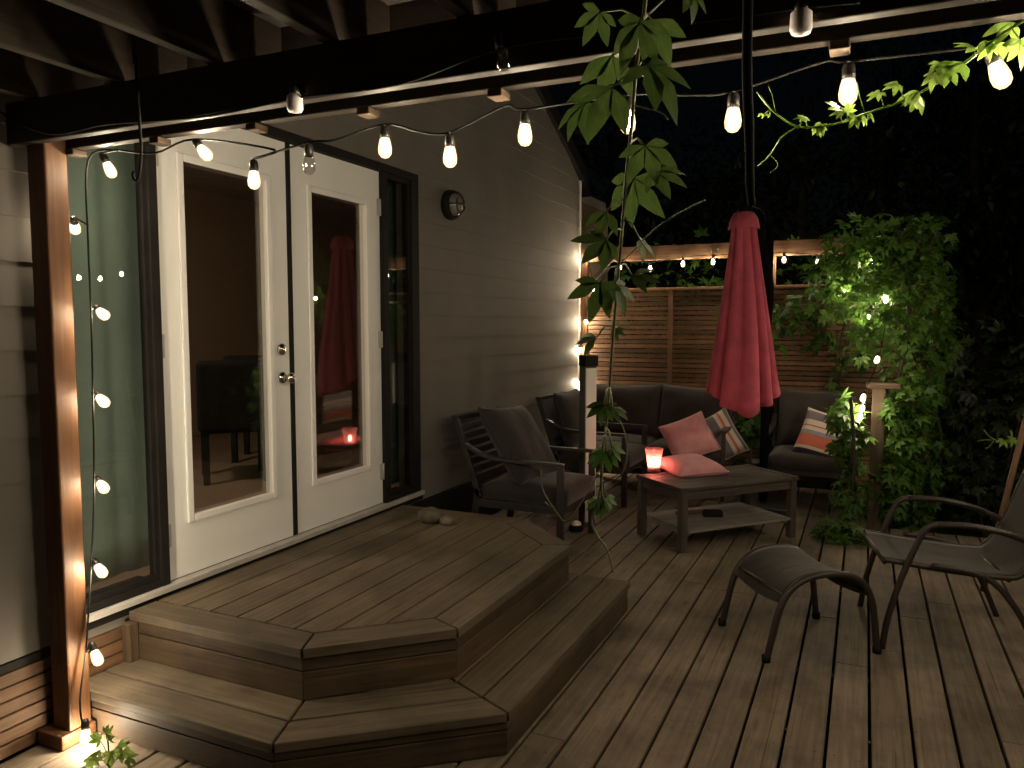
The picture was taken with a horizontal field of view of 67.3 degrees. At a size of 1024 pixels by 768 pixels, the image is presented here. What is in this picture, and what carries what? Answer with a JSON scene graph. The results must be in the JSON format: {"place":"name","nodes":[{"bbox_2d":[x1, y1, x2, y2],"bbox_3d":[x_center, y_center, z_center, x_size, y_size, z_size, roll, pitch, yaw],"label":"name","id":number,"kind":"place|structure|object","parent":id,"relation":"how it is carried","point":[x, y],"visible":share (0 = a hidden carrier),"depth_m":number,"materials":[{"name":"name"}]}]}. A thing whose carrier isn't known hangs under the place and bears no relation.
{"place":"outdoors","nodes":[
{"label":"outdoors","id":0,"kind":"place"},
{"bbox_2d":[0,86,607,759],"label":"house","id":1,"kind":"structure","parent":0,"point":[282,268],"depth_m":4.75,"materials":[{"name":"beige paint"}]},
{"bbox_2d":[67,143,148,586],"bbox_3d":[-1.736,-0.248,3.163,0.039,2.170,0.744,2,5,25],"label":"curtain","id":2,"kind":"object","parent":1,"relation":"hanging from","point":[121,542],"visible":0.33,"depth_m":3.26,"materials":[{"name":"green fabric"}]},
{"bbox_2d":[66,142,159,604],"bbox_3d":[-1.586,-0.157,3.041,0.027,2.004,0.357,2,5,25],"label":"sidelight window","id":3,"kind":"structure","parent":1,"relation":"in","point":[141,184],"depth_m":3.18,"materials":[{"name":"black paint"}]},
{"bbox_2d":[156,128,295,580],"bbox_3d":[-1.312,-0.182,3.598,0.120,2.034,0.825,2,5,25],"label":"door","id":4,"kind":"structure","parent":1,"relation":"in","point":[198,541],"depth_m":3.58,"materials":[{"name":"white paint"}]},
{"bbox_2d":[196,360,265,485],"bbox_3d":[-2.004,0.253,5.549,0.500,0.869,0.536,-2,5,-23],"label":"dining chair","id":5,"kind":"object","parent":1,"relation":"on","point":[230,396],"visible":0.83,"depth_m":5.31,"materials":[{"name":"black paint"}]},
{"bbox_2d":[223,355,262,462],"bbox_3d":[-2.066,0.189,6.392,0.500,0.869,0.536,0,4,-5],"label":"dining chair","id":6,"kind":"object","parent":1,"relation":"on","point":[234,447],"visible":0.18,"depth_m":6.21,"materials":[{"name":"black paint"}]},
{"bbox_2d":[290,144,384,533],"bbox_3d":[-0.983,-0.242,4.383,0.061,2.034,0.817,2,5,25],"label":"door","id":7,"kind":"structure","parent":1,"relation":"in","point":[321,501],"depth_m":4.30,"materials":[{"name":"white paint"}]},
{"bbox_2d":[387,180,398,483],"bbox_3d":[-0.797,-0.405,5.202,0.039,2.170,0.733,2,5,25],"label":"curtain","id":8,"kind":"object","parent":1,"relation":"hanging from","point":[393,329],"visible":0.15,"depth_m":5.17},
{"bbox_2d":[387,174,412,495],"bbox_3d":[-0.727,-0.300,4.906,0.027,2.004,0.273,2,5,25],"label":"sidelight window","id":9,"kind":"structure","parent":1,"relation":"in","point":[390,177],"depth_m":5.00,"materials":[{"name":"black paint"}]},
{"bbox_2d":[441,190,465,219],"bbox_3d":[-0.388,-1.250,5.363,0.128,0.210,0.210,2,5,25],"label":"wall lamp","id":10,"kind":"object","parent":1,"relation":"attached to","point":[453,204],"visible":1,"depth_m":5.31,"materials":[{"name":"black metal"}]},
{"bbox_2d":[0,339,1023,767],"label":"ground","id":11,"kind":"structure","parent":0,"point":[942,515],"depth_m":7.94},
{"bbox_2d":[550,81,784,384],"bbox_3d":[2.038,-2.248,14.169,5.557,6.182,4.839,-2,5,-23],"label":"tree","id":12,"kind":"object","parent":11,"relation":"on","point":[609,175],"visible":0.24,"depth_m":13.65,"materials":[{"name":"green plant"}]},
{"bbox_2d":[594,218,977,524],"bbox_3d":[2.597,-0.177,7.892,3.809,3.002,0.764,2,5,25],"label":"hedge","id":13,"kind":"object","parent":11,"relation":"on","point":[699,232],"visible":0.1,"depth_m":7.94,"materials":[{"name":"green plant"}]},
{"bbox_2d":[659,57,997,385],"bbox_3d":[4.762,-2.032,12.607,5.335,6.019,4.406,3,5,34],"label":"tree","id":14,"kind":"object","parent":11,"relation":"on","point":[802,172],"visible":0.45,"depth_m":11.89,"materials":[{"name":"green plant"}]},
{"bbox_2d":[716,500,1001,751],"bbox_3d":[1.388,1.426,2.781,5.600,0.230,8.440,2,5,25],"label":"deck frame","id":15,"kind":"object","parent":11,"relation":"on","point":[869,688],"visible":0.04,"depth_m":3.48,"materials":[{"name":"brown wood"}]},
{"bbox_2d":[0,472,1023,767],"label":"deck","id":16,"kind":"structure","parent":15,"relation":"on","point":[656,664],"depth_m":3.38,"materials":[{"name":"brown wood"}]},
{"bbox_2d":[83,724,138,767],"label":"seedling","id":17,"kind":"object","parent":16,"relation":"on","point":[93,758],"visible":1,"depth_m":2.58,"materials":[{"name":"green plant"}]},
{"bbox_2d":[89,505,629,767],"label":"deck steps","id":18,"kind":"structure","parent":16,"relation":"on","point":[402,636],"depth_m":2.96,"materials":[{"name":"brown wood"}]},
{"bbox_2d":[418,507,442,523],"bbox_3d":[-0.479,0.772,4.521,0.152,0.088,0.153,2,5,25],"label":"stone","id":19,"kind":"object","parent":18,"relation":"on","point":[430,515],"visible":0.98,"depth_m":4.47,"materials":[{"name":"beige stone"}]},
{"bbox_2d":[440,515,453,525],"bbox_3d":[-0.377,0.791,4.456,0.089,0.052,0.089,2,5,25],"label":"stone","id":20,"kind":"object","parent":18,"relation":"on","point":[446,520],"visible":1,"depth_m":4.43,"materials":[{"name":"grey stone"}]},
{"bbox_2d":[0,0,1023,750],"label":"pergola","id":21,"kind":"object","parent":16,"relation":"on","point":[66,64],"visible":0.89,"depth_m":2.19,"materials":[{"name":"brown wood"}]},
{"bbox_2d":[131,39,142,181],"bbox_3d":[-1.100,-0.794,2.251,0.023,0.398,0.062,-4,6,-42],"label":"hooked rope","id":22,"kind":"object","parent":21,"relation":"hanging from","point":[134,53],"visible":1,"depth_m":2.25,"materials":[{"name":"black"}]},
{"bbox_2d":[0,0,859,134],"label":"string lights","id":23,"kind":"object","parent":21,"relation":"attached to","point":[801,19],"visible":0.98,"depth_m":1.81,"materials":[{"name":"black"}]},
{"bbox_2d":[70,42,1007,742],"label":"string lights","id":24,"kind":"object","parent":21,"relation":"attached to","point":[994,64],"visible":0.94,"depth_m":2.20,"materials":[{"name":"white glass"}]},
{"bbox_2d":[540,0,705,571],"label":"hanging creeper","id":25,"kind":"object","parent":21,"relation":"hanging from","point":[651,37],"visible":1,"depth_m":1.39,"materials":[{"name":"green plant"}]},
{"bbox_2d":[742,0,755,206],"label":"hanging strap","id":26,"kind":"object","parent":21,"relation":"hanging from","point":[747,80],"visible":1,"depth_m":1.50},
{"bbox_2d":[756,19,1023,172],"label":"creeper shoot","id":27,"kind":"object","parent":21,"relation":"attached to","point":[947,70],"visible":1,"depth_m":1.56,"materials":[{"name":"green plant"}]},
{"bbox_2d":[452,405,594,540],"bbox_3d":[0.096,0.619,5.428,0.822,0.958,0.698,2,5,25],"label":"armchair","id":28,"kind":"object","parent":16,"relation":"on","point":[523,451],"visible":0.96,"depth_m":5.23,"materials":[{"name":"grey fabric"}]},
{"bbox_2d":[569,520,582,532],"bbox_3d":[0.470,1.042,5.655,0.110,0.075,0.110,2,5,25],"label":"ground spotlight","id":29,"kind":"object","parent":16,"relation":"on","point":[576,526],"visible":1,"depth_m":5.62,"materials":[{"name":"black paint"}]},
{"bbox_2d":[578,355,597,525],"bbox_3d":[0.572,0.424,5.794,0.110,1.285,0.114,-2,5,-22],"label":"bollard","id":30,"kind":"object","parent":16,"relation":"on","point":[588,364],"visible":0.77,"depth_m":5.74,"materials":[{"name":"white metal"}]},
{"bbox_2d":[536,388,647,507],"bbox_3d":[0.715,0.529,6.797,0.822,0.927,0.678,2,5,25],"label":"armchair","id":31,"kind":"object","parent":16,"relation":"on","point":[559,412],"visible":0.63,"depth_m":6.62,"materials":[{"name":"grey fabric"}]},
{"bbox_2d":[570,384,737,501],"bbox_3d":[1.337,0.488,7.190,1.430,0.950,0.798,2,5,25],"label":"sofa","id":32,"kind":"object","parent":16,"relation":"on","point":[641,404],"visible":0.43,"depth_m":7.27,"materials":[{"name":"grey fabric"}]},
{"bbox_2d":[658,411,720,454],"bbox_3d":[1.528,0.466,6.638,0.495,0.448,0.276,0,4,1],"label":"throw pillow","id":33,"kind":"object","parent":32,"relation":"on","point":[691,434],"visible":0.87,"depth_m":6.58,"materials":[{"name":"pink fabric"}]},
{"bbox_2d":[705,408,749,459],"bbox_3d":[1.799,0.485,6.780,0.562,0.543,0.218,0,4,-2],"label":"throw pillow","id":34,"kind":"object","parent":32,"relation":"on","point":[717,422],"visible":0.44,"depth_m":6.72,"materials":[{"name":"fabric"}]},
{"bbox_2d":[636,464,798,553],"bbox_3d":[1.464,0.871,5.512,1.010,0.438,0.540,-2,5,-24],"label":"coffee table","id":35,"kind":"object","parent":16,"relation":"on","point":[744,480],"visible":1,"depth_m":5.40,"materials":[{"name":"grey wood"}]},
{"bbox_2d":[650,458,657,468],"bbox_3d":[1.038,0.555,5.624,0.133,0.168,0.133,2,5,25],"label":"candle","id":36,"kind":"object","parent":35,"relation":"on","point":[653,466],"visible":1,"depth_m":5.62,"materials":[{"name":"white wax"}]},
{"bbox_2d":[652,454,729,476],"bbox_3d":[1.307,0.603,5.646,0.408,0.142,0.406,-1,5,-17],"label":"throw pillow","id":37,"kind":"object","parent":35,"relation":"on","point":[687,465],"visible":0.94,"depth_m":5.52,"materials":[{"name":"pink fabric"}]},
{"bbox_2d":[675,509,722,516],"bbox_3d":[1.334,0.919,5.490,0.331,0.048,0.070,0,4,5],"label":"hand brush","id":38,"kind":"object","parent":35,"relation":"on","point":[712,512],"visible":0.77,"depth_m":5.45,"materials":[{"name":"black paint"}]},
{"bbox_2d":[705,199,785,515],"bbox_3d":[1.881,-0.190,6.045,0.644,2.466,0.849,2,5,25],"label":"cantilever umbrella","id":39,"kind":"object","parent":16,"relation":"on","point":[743,381],"visible":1,"depth_m":5.76,"materials":[{"name":"fabric"}]},
{"bbox_2d":[735,407,771,466],"bbox_3d":[2.208,0.448,7.058,0.342,1.040,0.350,1,4,10],"label":"potted shrub","id":40,"kind":"object","parent":16,"relation":"on","point":[745,426],"visible":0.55,"depth_m":7.01,"materials":[{"name":"green plant"}]},
{"bbox_2d":[580,235,939,490],"bbox_3d":[2.200,-0.194,7.307,3.292,2.285,0.125,2,5,25],"label":"privacy fence","id":41,"kind":"object","parent":16,"relation":"on","point":[793,247],"visible":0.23,"depth_m":7.47,"materials":[{"name":"brown wood"}]},
{"bbox_2d":[579,252,818,354],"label":"string lights","id":42,"kind":"object","parent":41,"relation":"attached to","point":[683,260],"visible":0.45,"depth_m":7.41,"materials":[{"name":"white glass"}]},
{"bbox_2d":[718,544,881,663],"bbox_3d":[1.372,1.030,3.699,0.594,0.405,0.479,-1,4,-10],"label":"footstool","id":43,"kind":"object","parent":16,"relation":"on","point":[780,574],"visible":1,"depth_m":3.63,"materials":[{"name":"fabric"}]},
{"bbox_2d":[768,389,855,492],"bbox_3d":[2.570,0.537,6.618,0.698,0.939,0.822,2,5,25],"label":"armchair","id":44,"kind":"object","parent":16,"relation":"on","point":[792,407],"visible":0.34,"depth_m":6.72,"materials":[{"name":"grey fabric"}]},
{"bbox_2d":[791,407,860,458],"bbox_3d":[2.591,0.446,6.345,0.522,0.480,0.261,3,5,35],"label":"throw pillow","id":45,"kind":"object","parent":44,"relation":"on","point":[813,438],"visible":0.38,"depth_m":6.33,"materials":[{"name":"fabric"}]},
{"bbox_2d":[866,382,900,530],"bbox_3d":[2.703,0.536,5.639,0.225,1.084,0.140,2,5,25],"label":"railing post","id":46,"kind":"object","parent":16,"relation":"on","point":[877,434],"visible":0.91,"depth_m":5.60,"materials":[{"name":"brown wood"}]},
{"bbox_2d":[857,471,1023,648],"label":"sling chair","id":47,"kind":"object","parent":16,"relation":"on","point":[997,553],"visible":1,"depth_m":3.77,"materials":[{"name":"grey"}]},
{"bbox_2d":[980,415,1023,591],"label":"leaning pole","id":48,"kind":"object","parent":16,"relation":"on","point":[1012,472],"visible":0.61,"depth_m":4.26,"materials":[{"name":"brown wood"}]},
{"bbox_2d":[977,429,1017,447],"bbox_3d":[2.694,0.305,4.258,0.199,0.113,0.055,1,5,15],"label":"creeper sprig","id":49,"kind":"object","parent":48,"relation":"attached to","point":[1011,439],"visible":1,"depth_m":4.25,"materials":[{"name":"green plant"}]},
{"bbox_2d":[772,211,971,550],"bbox_3d":[2.860,0.045,6.080,1.386,2.804,2.053,1,4,8],"label":"climbing creeper","id":50,"kind":"object","parent":11,"relation":"on","point":[905,423],"visible":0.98,"depth_m":5.72,"materials":[{"name":"green plant"}]},
{"bbox_2d":[818,255,889,418],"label":"string lights","id":51,"kind":"object","parent":50,"relation":"attached to","point":[864,392],"visible":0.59,"depth_m":5.48,"materials":[{"name":"white glass"}]},
{"bbox_2d":[752,21,1023,419],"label":"tree","id":52,"kind":"object","parent":11,"relation":"on","point":[895,72],"visible":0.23,"depth_m":14.81,"materials":[{"name":"green plant"}]},
{"bbox_2d":[774,36,1023,458],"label":"tree","id":53,"kind":"object","parent":11,"relation":"on","point":[982,295],"visible":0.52,"depth_m":10.49,"materials":[{"name":"green plant"}]},
{"bbox_2d":[917,314,1023,537],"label":"shrub","id":54,"kind":"object","parent":11,"relation":"on","point":[969,447],"visible":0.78,"depth_m":6.43,"materials":[{"name":"green plant"}]},
{"bbox_2d":[996,398,1023,483],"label":"shrub","id":55,"kind":"object","parent":11,"relation":"on","point":[1000,457],"visible":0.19,"depth_m":6.45,"materials":[{"name":"green plant"}]},
{"bbox_2d":[547,19,1023,341],"label":"sky","id":56,"kind":"structure","parent":0,"point":[721,76],"materials":[{"name":"black"}]},
{"bbox_2d":[553,583,1021,749],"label":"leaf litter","id":57,"kind":"object","parent":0,"point":[868,741],"visible":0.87,"depth_m":3.04,"materials":[{"name":"brown plant"}]}
]}

